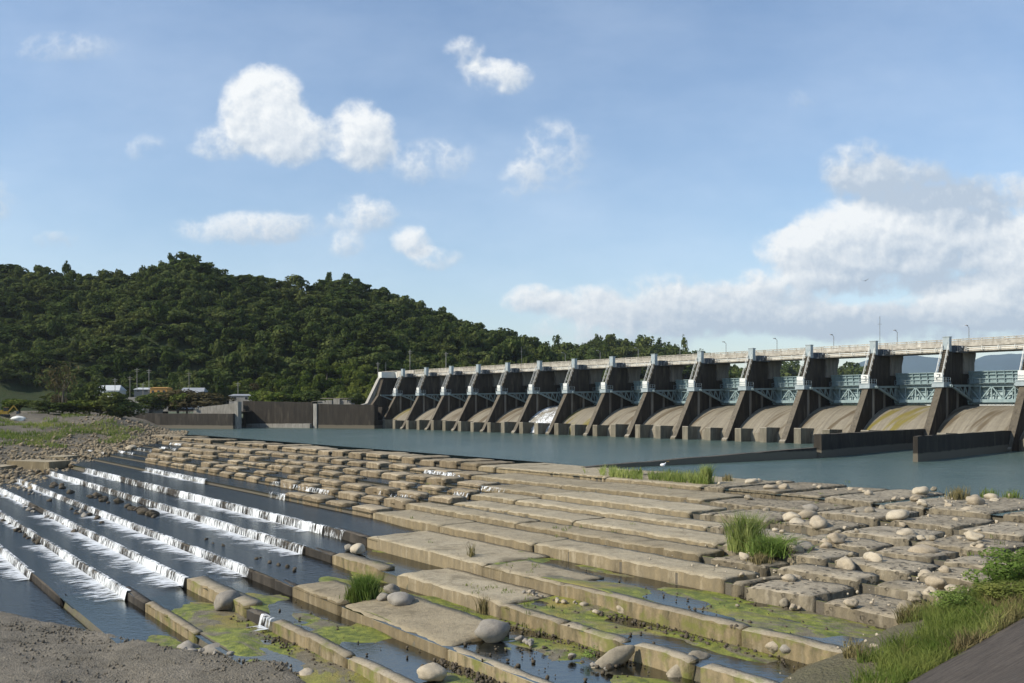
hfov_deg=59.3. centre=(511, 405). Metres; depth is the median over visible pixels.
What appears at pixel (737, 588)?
concrete block
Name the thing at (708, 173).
sky
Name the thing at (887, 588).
concrete block
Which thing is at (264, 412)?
bank wall
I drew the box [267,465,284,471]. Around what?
block
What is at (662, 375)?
dam pier
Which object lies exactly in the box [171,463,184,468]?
block
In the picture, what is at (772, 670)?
weir water
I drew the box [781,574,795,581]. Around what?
boulder
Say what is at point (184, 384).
tree
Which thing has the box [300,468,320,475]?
block
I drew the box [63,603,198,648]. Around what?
weir floor
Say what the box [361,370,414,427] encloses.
dam abutment
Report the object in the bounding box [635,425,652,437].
baffle block
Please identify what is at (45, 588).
sill wall
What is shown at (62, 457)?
concrete ledge
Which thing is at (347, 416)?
bank wall
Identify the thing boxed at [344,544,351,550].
boulder
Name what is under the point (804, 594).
concrete block
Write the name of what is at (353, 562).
sill wall
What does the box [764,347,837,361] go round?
bridge span
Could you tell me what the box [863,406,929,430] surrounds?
spillway chute
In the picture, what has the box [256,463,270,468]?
block
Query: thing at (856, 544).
concrete block
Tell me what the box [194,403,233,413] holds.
sloping wall
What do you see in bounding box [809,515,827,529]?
boulder
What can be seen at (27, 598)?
river water
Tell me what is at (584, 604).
boulder
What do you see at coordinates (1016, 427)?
dam pier
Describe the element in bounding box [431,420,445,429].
baffle block
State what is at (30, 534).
waterfall
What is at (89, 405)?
tree
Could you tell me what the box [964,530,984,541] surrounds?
boulder
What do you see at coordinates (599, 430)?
baffle block
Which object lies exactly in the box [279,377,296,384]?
tree
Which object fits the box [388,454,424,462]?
block
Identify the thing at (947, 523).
concrete block
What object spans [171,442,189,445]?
block
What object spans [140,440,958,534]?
weir floor
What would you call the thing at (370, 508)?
block
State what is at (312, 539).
weir water
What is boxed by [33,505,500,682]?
weir water
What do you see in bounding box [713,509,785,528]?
concrete block
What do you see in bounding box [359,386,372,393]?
tree
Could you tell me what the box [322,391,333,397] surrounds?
tree
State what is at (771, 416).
spillway chute
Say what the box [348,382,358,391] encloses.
tree
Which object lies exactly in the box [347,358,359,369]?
tree
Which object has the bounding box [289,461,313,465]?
block
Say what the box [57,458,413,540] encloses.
weir water
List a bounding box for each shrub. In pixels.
[581,645,599,658]
[696,464,718,483]
[929,585,982,610]
[960,547,1023,583]
[971,580,1023,599]
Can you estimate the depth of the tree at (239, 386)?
463.79 m
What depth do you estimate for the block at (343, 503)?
107.92 m
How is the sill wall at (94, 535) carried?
on the weir floor at (220, 627)
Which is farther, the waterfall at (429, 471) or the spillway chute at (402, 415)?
the spillway chute at (402, 415)
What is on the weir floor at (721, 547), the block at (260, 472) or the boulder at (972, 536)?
the block at (260, 472)
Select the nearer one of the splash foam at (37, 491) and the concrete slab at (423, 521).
the concrete slab at (423, 521)
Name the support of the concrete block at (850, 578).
on the weir floor at (864, 588)
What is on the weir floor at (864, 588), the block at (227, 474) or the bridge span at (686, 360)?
the block at (227, 474)
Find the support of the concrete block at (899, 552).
on the weir floor at (861, 552)
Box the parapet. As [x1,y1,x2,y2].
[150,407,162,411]
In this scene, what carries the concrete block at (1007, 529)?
on the weir floor at (954, 531)
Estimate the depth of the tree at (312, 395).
405.85 m
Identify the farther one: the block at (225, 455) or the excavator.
the excavator
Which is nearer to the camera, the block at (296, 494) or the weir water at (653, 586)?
the weir water at (653, 586)
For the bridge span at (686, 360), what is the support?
on the dam pier at (709, 373)
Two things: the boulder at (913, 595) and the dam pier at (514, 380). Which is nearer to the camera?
the boulder at (913, 595)
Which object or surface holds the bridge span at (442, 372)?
on the dam pier at (457, 382)
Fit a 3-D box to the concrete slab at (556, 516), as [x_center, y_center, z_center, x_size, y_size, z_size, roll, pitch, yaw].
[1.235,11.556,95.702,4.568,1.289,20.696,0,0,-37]
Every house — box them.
[100,385,126,396]
[133,388,149,396]
[150,387,171,395]
[181,388,209,408]
[229,394,252,413]
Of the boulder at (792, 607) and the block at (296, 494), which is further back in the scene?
the block at (296, 494)
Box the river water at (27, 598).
[0,558,85,630]
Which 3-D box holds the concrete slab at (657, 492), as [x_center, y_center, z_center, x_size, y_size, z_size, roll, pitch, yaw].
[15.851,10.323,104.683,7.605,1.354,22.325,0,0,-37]
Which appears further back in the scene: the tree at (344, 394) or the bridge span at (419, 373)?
the tree at (344, 394)
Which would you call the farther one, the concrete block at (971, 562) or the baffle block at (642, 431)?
the baffle block at (642, 431)
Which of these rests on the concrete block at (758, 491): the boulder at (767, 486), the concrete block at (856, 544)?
the boulder at (767, 486)
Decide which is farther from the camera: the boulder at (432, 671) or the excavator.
the excavator
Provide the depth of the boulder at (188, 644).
60.66 m
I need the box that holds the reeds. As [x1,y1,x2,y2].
[583,464,712,483]
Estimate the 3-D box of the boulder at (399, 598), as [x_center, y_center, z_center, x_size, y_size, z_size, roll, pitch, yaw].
[-7.871,13.807,63.973,2.037,1.198,1.738,8,-8,-15]
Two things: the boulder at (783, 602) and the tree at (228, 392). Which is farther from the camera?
the tree at (228, 392)
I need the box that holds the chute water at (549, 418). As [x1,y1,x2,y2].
[529,405,558,432]
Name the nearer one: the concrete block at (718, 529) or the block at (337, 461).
the concrete block at (718, 529)
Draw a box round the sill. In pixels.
[582,447,816,467]
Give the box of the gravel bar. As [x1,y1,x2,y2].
[0,611,305,682]
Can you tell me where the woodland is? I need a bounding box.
[0,251,866,401]
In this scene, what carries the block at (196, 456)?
on the weir floor at (861, 552)
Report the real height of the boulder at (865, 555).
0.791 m
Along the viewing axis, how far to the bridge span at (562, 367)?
317.66 m
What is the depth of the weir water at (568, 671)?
49.91 m
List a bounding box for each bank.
[0,411,248,481]
[780,592,975,682]
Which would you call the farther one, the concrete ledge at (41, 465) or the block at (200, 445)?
the block at (200, 445)
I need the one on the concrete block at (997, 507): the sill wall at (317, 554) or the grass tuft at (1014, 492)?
the grass tuft at (1014, 492)
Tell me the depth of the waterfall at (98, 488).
139.19 m
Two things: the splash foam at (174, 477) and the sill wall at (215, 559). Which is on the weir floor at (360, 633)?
the sill wall at (215, 559)
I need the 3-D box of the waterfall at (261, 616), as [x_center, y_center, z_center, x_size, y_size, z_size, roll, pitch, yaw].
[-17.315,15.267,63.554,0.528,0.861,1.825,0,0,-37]
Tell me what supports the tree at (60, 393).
on the hillside
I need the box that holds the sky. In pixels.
[0,0,1023,405]
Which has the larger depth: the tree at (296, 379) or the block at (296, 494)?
the tree at (296, 379)
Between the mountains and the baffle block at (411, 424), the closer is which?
the baffle block at (411, 424)
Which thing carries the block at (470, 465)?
on the weir floor at (993, 517)
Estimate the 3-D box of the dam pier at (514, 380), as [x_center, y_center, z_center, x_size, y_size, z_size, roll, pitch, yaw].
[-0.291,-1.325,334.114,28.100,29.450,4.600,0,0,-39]
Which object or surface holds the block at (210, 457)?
on the weir floor at (861, 552)
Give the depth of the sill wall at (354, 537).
89.88 m
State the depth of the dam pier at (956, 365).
207.38 m
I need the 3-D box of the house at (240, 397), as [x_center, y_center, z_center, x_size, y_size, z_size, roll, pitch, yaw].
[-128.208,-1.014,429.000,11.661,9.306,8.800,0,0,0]
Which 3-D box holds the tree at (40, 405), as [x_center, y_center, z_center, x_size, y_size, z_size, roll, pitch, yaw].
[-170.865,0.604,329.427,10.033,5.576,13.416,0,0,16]
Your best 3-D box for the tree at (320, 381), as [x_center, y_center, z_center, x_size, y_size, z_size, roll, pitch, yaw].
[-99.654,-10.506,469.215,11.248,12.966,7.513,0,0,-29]
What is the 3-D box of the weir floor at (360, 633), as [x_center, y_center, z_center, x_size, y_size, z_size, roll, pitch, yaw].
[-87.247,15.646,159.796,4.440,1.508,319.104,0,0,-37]
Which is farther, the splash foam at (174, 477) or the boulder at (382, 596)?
the splash foam at (174, 477)
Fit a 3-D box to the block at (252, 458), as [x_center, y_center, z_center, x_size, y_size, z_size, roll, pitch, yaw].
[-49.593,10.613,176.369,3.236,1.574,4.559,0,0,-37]
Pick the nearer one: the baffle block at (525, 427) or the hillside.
the baffle block at (525, 427)
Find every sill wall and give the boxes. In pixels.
[0,488,186,588]
[0,512,150,610]
[0,546,67,607]
[16,478,255,579]
[44,470,305,553]
[84,468,313,530]
[145,601,201,643]
[187,576,261,617]
[246,609,269,626]
[252,571,297,596]
[272,619,355,668]
[305,547,336,563]
[312,524,370,546]
[332,553,394,580]
[348,657,416,682]
[448,646,553,682]
[501,604,570,637]
[560,584,751,645]
[560,622,630,651]
[632,642,698,679]
[700,663,779,682]
[742,627,845,663]
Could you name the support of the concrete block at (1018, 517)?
on the weir floor at (993, 517)
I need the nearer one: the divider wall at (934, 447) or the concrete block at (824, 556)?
the concrete block at (824, 556)
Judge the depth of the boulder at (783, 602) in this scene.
56.06 m
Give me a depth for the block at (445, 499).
104.48 m
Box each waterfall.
[0,488,19,499]
[0,489,28,503]
[0,510,18,527]
[0,544,33,579]
[16,479,53,495]
[23,527,40,541]
[43,511,187,584]
[43,539,129,599]
[50,472,80,483]
[55,493,96,514]
[81,481,152,506]
[86,468,118,480]
[99,510,246,575]
[117,476,185,497]
[147,468,204,482]
[154,503,305,553]
[185,492,310,530]
[259,614,273,626]
[310,523,345,536]
[424,470,459,476]
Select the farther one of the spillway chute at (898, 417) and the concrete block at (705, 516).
the spillway chute at (898, 417)
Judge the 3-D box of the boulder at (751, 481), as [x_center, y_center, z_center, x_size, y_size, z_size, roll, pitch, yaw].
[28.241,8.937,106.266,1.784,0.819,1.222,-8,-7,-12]
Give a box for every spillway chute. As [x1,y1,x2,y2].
[391,407,410,419]
[414,407,435,420]
[440,407,462,420]
[467,406,491,421]
[495,406,523,431]
[528,406,557,432]
[563,406,595,434]
[600,406,637,435]
[642,406,683,437]
[689,406,734,439]
[740,406,791,441]
[798,406,856,442]
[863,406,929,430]
[936,406,1013,434]
[1019,431,1023,450]
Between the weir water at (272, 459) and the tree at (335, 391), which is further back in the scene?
the tree at (335, 391)
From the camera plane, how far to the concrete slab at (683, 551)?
76.31 m
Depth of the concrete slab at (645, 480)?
109.94 m
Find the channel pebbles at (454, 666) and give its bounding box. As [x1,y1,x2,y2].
[229,557,868,682]
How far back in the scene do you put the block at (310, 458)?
170.00 m
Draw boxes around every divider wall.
[814,429,924,457]
[913,430,1010,461]
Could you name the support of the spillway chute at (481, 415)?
attached to the dam pier at (514, 380)
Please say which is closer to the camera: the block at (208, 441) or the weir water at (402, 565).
the weir water at (402, 565)
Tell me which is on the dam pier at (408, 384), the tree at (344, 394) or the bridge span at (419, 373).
the bridge span at (419, 373)
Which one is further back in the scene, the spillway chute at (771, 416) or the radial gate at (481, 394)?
the radial gate at (481, 394)
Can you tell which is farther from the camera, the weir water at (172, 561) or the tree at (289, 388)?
the tree at (289, 388)
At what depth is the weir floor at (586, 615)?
55.45 m
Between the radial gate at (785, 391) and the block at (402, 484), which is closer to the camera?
the block at (402, 484)
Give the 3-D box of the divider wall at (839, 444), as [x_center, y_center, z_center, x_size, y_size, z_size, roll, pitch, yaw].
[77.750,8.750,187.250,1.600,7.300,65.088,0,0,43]
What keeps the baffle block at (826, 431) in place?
on the spillway chute at (818, 420)
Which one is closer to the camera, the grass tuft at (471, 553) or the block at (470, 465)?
the grass tuft at (471, 553)
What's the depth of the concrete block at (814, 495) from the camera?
94.61 m
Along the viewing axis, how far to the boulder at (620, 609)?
58.48 m
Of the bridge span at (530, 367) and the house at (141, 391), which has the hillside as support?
the house at (141, 391)
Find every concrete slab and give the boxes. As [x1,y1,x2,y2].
[293,580,353,615]
[342,593,508,660]
[367,530,549,575]
[373,509,476,532]
[397,568,554,617]
[406,502,540,528]
[440,522,568,551]
[453,500,605,525]
[471,473,597,488]
[471,492,540,503]
[478,463,556,471]
[482,484,576,498]
[483,560,603,595]
[496,464,668,481]
[515,499,725,530]
[516,521,723,561]
[534,539,759,593]
[542,491,726,518]
[562,482,744,503]
[573,518,728,547]
[605,473,767,490]
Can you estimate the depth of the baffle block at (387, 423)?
377.58 m
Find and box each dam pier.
[382,369,422,420]
[400,367,447,428]
[424,366,474,429]
[451,364,503,430]
[480,363,535,431]
[511,361,567,432]
[545,359,602,433]
[583,356,641,435]
[624,354,683,436]
[670,351,733,438]
[721,348,785,440]
[779,345,842,442]
[849,341,906,432]
[924,336,978,435]
[1007,347,1023,451]
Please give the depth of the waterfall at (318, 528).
94.40 m
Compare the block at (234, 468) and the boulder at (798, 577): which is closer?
the boulder at (798, 577)
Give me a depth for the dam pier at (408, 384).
387.81 m
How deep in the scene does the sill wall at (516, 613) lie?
58.11 m
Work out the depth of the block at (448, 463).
146.14 m
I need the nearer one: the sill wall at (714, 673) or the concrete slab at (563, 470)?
the sill wall at (714, 673)
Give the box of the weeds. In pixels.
[410,481,1004,632]
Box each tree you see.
[1,398,32,413]
[23,400,55,411]
[36,360,81,413]
[47,392,74,402]
[47,402,99,413]
[50,394,68,403]
[63,400,111,415]
[71,381,105,413]
[92,391,134,417]
[99,402,147,419]
[134,392,166,408]
[154,389,197,412]
[155,397,168,409]
[167,372,185,387]
[167,385,181,389]
[168,393,202,412]
[177,391,235,408]
[180,381,194,387]
[194,377,207,388]
[210,374,226,399]
[218,390,233,403]
[228,381,237,390]
[233,390,246,393]
[234,380,247,391]
[239,385,251,393]
[248,390,273,400]
[249,383,259,390]
[255,377,268,389]
[263,392,310,401]
[273,380,291,392]
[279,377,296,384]
[280,384,293,393]
[287,375,299,383]
[290,390,323,403]
[299,370,312,382]
[300,386,310,390]
[307,382,323,391]
[311,374,331,390]
[315,359,329,373]
[315,365,336,379]
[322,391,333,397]
[328,378,340,387]
[331,362,346,375]
[331,387,345,396]
[335,366,347,377]
[337,391,353,397]
[339,369,352,385]
[345,368,355,382]
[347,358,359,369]
[347,386,362,394]
[347,393,364,404]
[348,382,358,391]
[350,370,368,386]
[357,364,375,374]
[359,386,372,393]
[363,388,376,401]
[365,373,375,382]
[366,380,374,386]
[370,374,377,384]
[375,365,386,374]
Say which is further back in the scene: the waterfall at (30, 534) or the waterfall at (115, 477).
the waterfall at (115, 477)
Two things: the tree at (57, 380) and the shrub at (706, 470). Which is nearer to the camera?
the shrub at (706, 470)
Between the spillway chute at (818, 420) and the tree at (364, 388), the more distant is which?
the tree at (364, 388)
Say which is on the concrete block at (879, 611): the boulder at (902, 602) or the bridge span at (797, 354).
the boulder at (902, 602)
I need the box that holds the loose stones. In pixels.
[649,492,1023,682]
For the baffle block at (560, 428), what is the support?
on the spillway chute at (582, 416)
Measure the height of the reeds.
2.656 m
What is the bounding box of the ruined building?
[312,398,354,403]
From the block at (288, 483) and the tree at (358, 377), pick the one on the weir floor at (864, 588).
the block at (288, 483)
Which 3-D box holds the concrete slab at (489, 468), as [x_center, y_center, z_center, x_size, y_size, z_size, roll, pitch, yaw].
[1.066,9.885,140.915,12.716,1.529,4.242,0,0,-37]
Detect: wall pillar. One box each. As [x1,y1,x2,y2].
[234,402,241,428]
[313,404,317,427]
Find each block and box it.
[145,458,159,464]
[147,453,162,457]
[152,448,164,452]
[156,435,182,438]
[158,454,175,460]
[158,461,172,466]
[162,440,185,444]
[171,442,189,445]
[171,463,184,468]
[172,451,192,456]
[172,457,190,463]
[173,436,208,439]
[178,447,198,451]
[182,437,211,441]
[182,443,205,446]
[184,464,197,471]
[188,454,201,459]
[190,449,214,454]
[193,444,212,447]
[194,438,216,442]
[197,467,209,472]
[201,455,218,460]
[201,461,220,467]
[203,439,236,443]
[203,450,224,454]
[205,445,229,448]
[208,468,223,475]
[213,464,236,468]
[217,446,239,450]
[218,453,232,457]
[220,471,235,477]
[224,441,265,445]
[226,466,248,471]
[227,448,251,452]
[228,459,244,464]
[233,453,254,459]
[234,473,247,479]
[237,442,263,447]
[239,448,267,453]
[243,461,258,466]
[246,476,261,482]
[249,456,269,461]
[252,443,283,448]
[254,470,278,476]
[255,450,281,455]
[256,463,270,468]
[265,477,279,485]
[267,444,313,450]
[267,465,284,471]
[272,452,300,457]
[275,459,297,465]
[281,479,300,488]
[282,446,330,452]
[282,465,304,473]
[284,492,308,502]
[287,474,308,480]
[288,454,308,458]
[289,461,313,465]
[298,483,321,492]
[300,447,337,453]
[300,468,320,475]
[302,494,335,506]
[303,455,331,460]
[303,462,331,468]
[304,477,327,483]
[318,449,347,455]
[318,456,348,462]
[319,470,344,478]
[319,487,340,496]
[320,479,344,487]
[323,465,350,470]
[326,500,358,511]
[331,459,358,464]
[332,449,373,456]
[338,490,367,500]
[339,475,366,482]
[341,483,374,491]
[343,467,369,474]
[347,460,372,466]
[348,451,385,458]
[352,504,392,517]
[360,469,392,477]
[361,495,387,504]
[365,486,400,496]
[366,452,409,460]
[366,461,392,468]
[382,471,415,479]
[383,419,392,427]
[384,496,416,509]
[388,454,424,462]
[389,463,417,470]
[389,480,416,489]
[393,420,404,428]
[397,490,428,501]
[402,455,450,463]
[406,421,416,428]
[406,473,436,483]
[410,467,446,473]
[417,420,429,429]
[418,485,448,494]
[420,458,459,465]
[427,476,463,485]
[428,495,466,504]
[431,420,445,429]
[432,469,462,475]
[439,458,495,467]
[442,421,455,430]
[447,488,479,498]
[450,471,489,478]
[457,480,500,490]
[458,421,472,430]
[461,461,514,470]
[470,422,484,431]
[487,422,500,431]
[501,422,516,432]
[519,422,535,433]
[534,423,549,433]
[554,423,570,434]
[571,424,586,434]
[593,425,609,435]
[611,424,628,436]
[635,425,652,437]
[655,425,672,438]
[682,426,700,439]
[700,509,743,520]
[704,480,794,492]
[705,427,722,439]
[710,497,787,509]
[710,524,730,533]
[711,555,789,576]
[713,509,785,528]
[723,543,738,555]
[729,482,846,498]
[731,574,782,598]
[735,428,752,441]
[746,579,853,612]
[752,500,853,513]
[759,528,809,540]
[760,427,778,442]
[767,545,858,566]
[775,519,868,535]
[778,563,879,595]
[781,487,888,501]
[794,428,813,443]
[795,534,893,552]
[817,506,918,526]
[822,429,841,433]
[824,594,922,628]
[825,489,945,506]
[835,556,940,581]
[840,526,944,545]
[875,546,958,563]
[875,580,965,603]
[884,496,984,516]
[890,514,994,536]
[915,535,1023,556]
[919,567,989,590]
[929,497,1023,518]
[944,555,1010,570]
[959,521,1023,541]
[1003,511,1023,522]
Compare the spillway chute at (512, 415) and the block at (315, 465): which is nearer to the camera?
the block at (315, 465)
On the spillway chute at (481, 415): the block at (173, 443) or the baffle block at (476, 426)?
the baffle block at (476, 426)
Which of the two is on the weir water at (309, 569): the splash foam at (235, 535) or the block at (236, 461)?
the splash foam at (235, 535)
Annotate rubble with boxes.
[0,414,188,495]
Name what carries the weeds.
on the weir floor at (557, 649)
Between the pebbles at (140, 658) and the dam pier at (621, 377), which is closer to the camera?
the pebbles at (140, 658)
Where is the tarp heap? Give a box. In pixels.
[11,416,25,420]
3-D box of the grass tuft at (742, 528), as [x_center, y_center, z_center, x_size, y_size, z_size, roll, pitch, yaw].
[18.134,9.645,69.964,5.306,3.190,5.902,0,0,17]
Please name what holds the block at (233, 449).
on the weir floor at (954, 531)
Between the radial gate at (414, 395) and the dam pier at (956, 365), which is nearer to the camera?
the dam pier at (956, 365)
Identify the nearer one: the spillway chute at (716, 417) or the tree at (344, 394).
the spillway chute at (716, 417)
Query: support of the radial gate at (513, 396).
attached to the dam pier at (514, 380)
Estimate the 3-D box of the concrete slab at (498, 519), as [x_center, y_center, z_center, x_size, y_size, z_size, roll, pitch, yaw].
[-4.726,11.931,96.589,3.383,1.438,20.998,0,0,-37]
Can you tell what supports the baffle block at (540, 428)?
on the spillway chute at (548, 414)
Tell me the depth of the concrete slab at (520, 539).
83.24 m
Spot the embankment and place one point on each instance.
(997, 657)
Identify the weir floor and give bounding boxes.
[35,474,672,682]
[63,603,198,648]
[69,466,883,638]
[80,457,848,614]
[95,452,902,593]
[112,451,918,580]
[121,447,944,565]
[130,444,1008,558]
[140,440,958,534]
[171,438,1002,521]
[171,602,371,682]
[245,593,479,682]
[372,550,777,681]
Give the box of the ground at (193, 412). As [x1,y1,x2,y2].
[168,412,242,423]
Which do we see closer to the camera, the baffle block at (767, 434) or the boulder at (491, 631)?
the boulder at (491, 631)
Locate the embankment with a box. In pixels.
[908,618,1023,682]
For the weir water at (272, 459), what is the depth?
170.42 m
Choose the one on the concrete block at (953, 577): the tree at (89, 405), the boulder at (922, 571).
the boulder at (922, 571)
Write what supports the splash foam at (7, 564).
on the river water at (27, 598)
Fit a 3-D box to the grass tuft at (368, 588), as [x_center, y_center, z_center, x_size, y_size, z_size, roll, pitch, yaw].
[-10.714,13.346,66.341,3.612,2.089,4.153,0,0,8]
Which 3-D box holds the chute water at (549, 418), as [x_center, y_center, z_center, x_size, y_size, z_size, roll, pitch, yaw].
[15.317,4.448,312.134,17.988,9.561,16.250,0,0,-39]
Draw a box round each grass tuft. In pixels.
[339,583,359,602]
[343,570,389,602]
[466,542,476,556]
[471,592,489,614]
[718,509,771,552]
[722,473,735,481]
[723,530,823,558]
[746,551,773,564]
[944,485,970,499]
[979,487,998,497]
[1000,488,1023,498]
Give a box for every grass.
[0,410,157,448]
[833,559,1023,682]
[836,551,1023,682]
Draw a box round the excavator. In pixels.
[0,405,18,416]
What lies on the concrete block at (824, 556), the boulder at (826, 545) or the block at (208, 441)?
the boulder at (826, 545)
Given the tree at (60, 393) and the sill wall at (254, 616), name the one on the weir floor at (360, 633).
the sill wall at (254, 616)
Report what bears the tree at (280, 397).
on the bank at (33, 418)
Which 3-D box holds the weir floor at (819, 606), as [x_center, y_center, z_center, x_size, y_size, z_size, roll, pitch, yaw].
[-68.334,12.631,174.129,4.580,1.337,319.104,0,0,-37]
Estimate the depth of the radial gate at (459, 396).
360.44 m
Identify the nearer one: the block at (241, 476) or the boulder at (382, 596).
the boulder at (382, 596)
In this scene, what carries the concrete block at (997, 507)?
on the weir floor at (993, 517)
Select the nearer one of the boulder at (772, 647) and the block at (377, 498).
the boulder at (772, 647)
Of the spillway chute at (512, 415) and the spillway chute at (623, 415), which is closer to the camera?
the spillway chute at (623, 415)
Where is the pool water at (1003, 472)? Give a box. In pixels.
[170,424,1023,515]
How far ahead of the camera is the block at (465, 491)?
109.52 m
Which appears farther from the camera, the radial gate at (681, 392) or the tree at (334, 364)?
the tree at (334, 364)
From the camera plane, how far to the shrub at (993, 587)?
48.20 m
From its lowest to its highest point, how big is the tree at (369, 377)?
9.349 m
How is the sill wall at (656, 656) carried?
on the weir floor at (557, 649)
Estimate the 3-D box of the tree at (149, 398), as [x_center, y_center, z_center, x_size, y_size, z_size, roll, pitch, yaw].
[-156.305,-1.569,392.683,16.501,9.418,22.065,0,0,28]
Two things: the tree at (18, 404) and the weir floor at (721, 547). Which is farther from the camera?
the tree at (18, 404)
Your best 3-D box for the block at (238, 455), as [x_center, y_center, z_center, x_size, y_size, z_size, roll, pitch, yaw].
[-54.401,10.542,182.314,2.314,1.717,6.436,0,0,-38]
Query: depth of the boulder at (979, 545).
64.80 m
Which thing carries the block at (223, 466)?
on the weir floor at (721, 547)
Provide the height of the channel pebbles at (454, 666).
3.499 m
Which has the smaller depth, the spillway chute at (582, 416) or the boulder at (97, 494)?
the boulder at (97, 494)
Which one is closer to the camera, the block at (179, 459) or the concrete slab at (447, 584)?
the concrete slab at (447, 584)
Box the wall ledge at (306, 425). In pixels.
[246,423,311,427]
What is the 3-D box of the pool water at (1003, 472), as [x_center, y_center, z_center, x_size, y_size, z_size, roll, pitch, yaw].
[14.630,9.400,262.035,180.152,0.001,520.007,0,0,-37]
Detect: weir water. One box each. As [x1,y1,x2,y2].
[0,482,246,589]
[0,492,183,597]
[0,517,106,608]
[18,474,352,597]
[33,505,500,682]
[37,536,304,671]
[45,468,372,556]
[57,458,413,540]
[60,591,187,642]
[92,456,404,513]
[104,453,420,505]
[111,449,477,503]
[120,446,491,494]
[142,440,505,476]
[144,443,511,487]
[186,435,540,464]
[292,579,521,645]
[362,552,443,576]
[442,630,699,682]
[481,559,885,646]
[505,601,807,681]
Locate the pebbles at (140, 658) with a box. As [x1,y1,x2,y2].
[0,615,300,682]
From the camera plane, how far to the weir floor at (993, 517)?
125.39 m
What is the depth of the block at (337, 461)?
160.12 m
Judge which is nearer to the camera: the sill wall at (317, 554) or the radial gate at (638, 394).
the sill wall at (317, 554)
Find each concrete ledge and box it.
[0,464,15,468]
[7,459,70,472]
[35,455,79,459]
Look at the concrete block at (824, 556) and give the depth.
65.74 m
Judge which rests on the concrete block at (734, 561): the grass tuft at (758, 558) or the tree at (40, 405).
the grass tuft at (758, 558)
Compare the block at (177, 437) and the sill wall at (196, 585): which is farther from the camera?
the block at (177, 437)
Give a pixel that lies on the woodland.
(368, 314)
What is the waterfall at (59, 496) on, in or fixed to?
on the weir water at (172, 561)
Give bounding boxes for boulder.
[92,492,102,496]
[113,498,123,502]
[125,445,135,448]
[137,508,148,513]
[146,510,159,515]
[177,640,202,648]
[202,643,222,654]
[214,590,239,610]
[299,668,313,675]
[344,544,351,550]
[350,543,365,553]
[376,592,387,600]
[383,584,400,593]
[387,592,414,605]
[417,662,446,680]
[474,619,510,642]
[515,635,524,641]
[580,602,588,605]
[591,645,634,667]
[606,663,613,671]
[616,605,623,613]
[739,552,748,559]
[744,495,752,499]
[745,478,758,483]
[763,484,777,488]
[765,641,777,653]
[778,483,789,488]
[779,598,788,607]
[779,644,790,653]
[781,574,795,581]
[782,512,801,521]
[786,542,803,552]
[789,517,804,522]
[789,603,795,610]
[793,540,814,550]
[793,574,802,580]
[798,509,817,518]
[802,504,818,511]
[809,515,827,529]
[819,542,831,547]
[827,532,847,543]
[837,556,855,569]
[845,598,858,607]
[863,552,873,559]
[864,490,872,494]
[864,506,875,511]
[868,552,882,561]
[886,509,909,520]
[896,528,917,534]
[896,600,913,611]
[899,522,905,526]
[908,544,938,552]
[908,590,922,602]
[910,495,922,500]
[912,486,928,494]
[916,535,925,540]
[917,499,926,504]
[918,569,930,576]
[923,586,936,594]
[925,576,945,589]
[929,535,935,540]
[938,565,951,572]
[944,584,956,591]
[961,506,978,509]
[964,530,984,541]
[966,494,984,504]
[970,543,985,547]
[983,493,998,498]
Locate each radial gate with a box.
[399,394,415,400]
[422,394,441,401]
[447,393,467,401]
[475,393,497,401]
[504,384,528,402]
[536,383,563,403]
[570,382,601,404]
[609,381,642,404]
[651,379,691,404]
[697,378,740,404]
[748,376,800,404]
[806,374,864,404]
[871,372,937,404]
[945,370,1018,404]
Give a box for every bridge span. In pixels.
[414,368,447,376]
[437,367,469,375]
[463,365,504,374]
[490,364,525,373]
[520,362,562,371]
[552,360,599,370]
[587,358,638,368]
[625,355,676,367]
[667,353,729,365]
[713,350,779,363]
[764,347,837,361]
[822,343,895,358]
[886,339,972,355]
[959,335,1023,352]
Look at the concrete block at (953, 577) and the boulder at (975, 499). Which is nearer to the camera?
the concrete block at (953, 577)
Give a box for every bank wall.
[133,413,234,428]
[243,401,315,427]
[318,404,377,428]
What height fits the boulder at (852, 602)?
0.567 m
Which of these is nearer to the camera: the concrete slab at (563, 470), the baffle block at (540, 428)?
the concrete slab at (563, 470)
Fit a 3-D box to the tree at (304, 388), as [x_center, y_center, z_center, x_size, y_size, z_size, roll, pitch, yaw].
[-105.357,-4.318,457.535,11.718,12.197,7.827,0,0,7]
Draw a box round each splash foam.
[0,493,27,506]
[0,554,27,580]
[16,482,50,496]
[24,545,123,600]
[28,515,182,587]
[49,475,79,484]
[80,516,245,577]
[142,471,203,483]
[150,508,299,555]
[182,498,307,531]
[252,625,267,630]
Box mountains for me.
[847,354,1023,372]
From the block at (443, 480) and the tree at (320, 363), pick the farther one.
the tree at (320, 363)
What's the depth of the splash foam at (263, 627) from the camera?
63.08 m
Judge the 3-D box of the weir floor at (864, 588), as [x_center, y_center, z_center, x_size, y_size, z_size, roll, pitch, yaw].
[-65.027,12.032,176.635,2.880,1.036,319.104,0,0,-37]
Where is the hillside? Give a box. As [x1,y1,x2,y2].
[0,286,926,410]
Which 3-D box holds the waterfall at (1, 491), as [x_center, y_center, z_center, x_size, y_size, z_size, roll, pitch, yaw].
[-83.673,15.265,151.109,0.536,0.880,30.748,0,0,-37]
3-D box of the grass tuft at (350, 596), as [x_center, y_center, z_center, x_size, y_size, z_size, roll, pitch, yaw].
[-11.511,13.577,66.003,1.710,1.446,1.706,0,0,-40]
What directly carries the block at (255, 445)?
on the weir floor at (993, 517)
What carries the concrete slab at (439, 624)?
on the weir floor at (557, 649)
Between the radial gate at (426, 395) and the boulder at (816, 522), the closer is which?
the boulder at (816, 522)

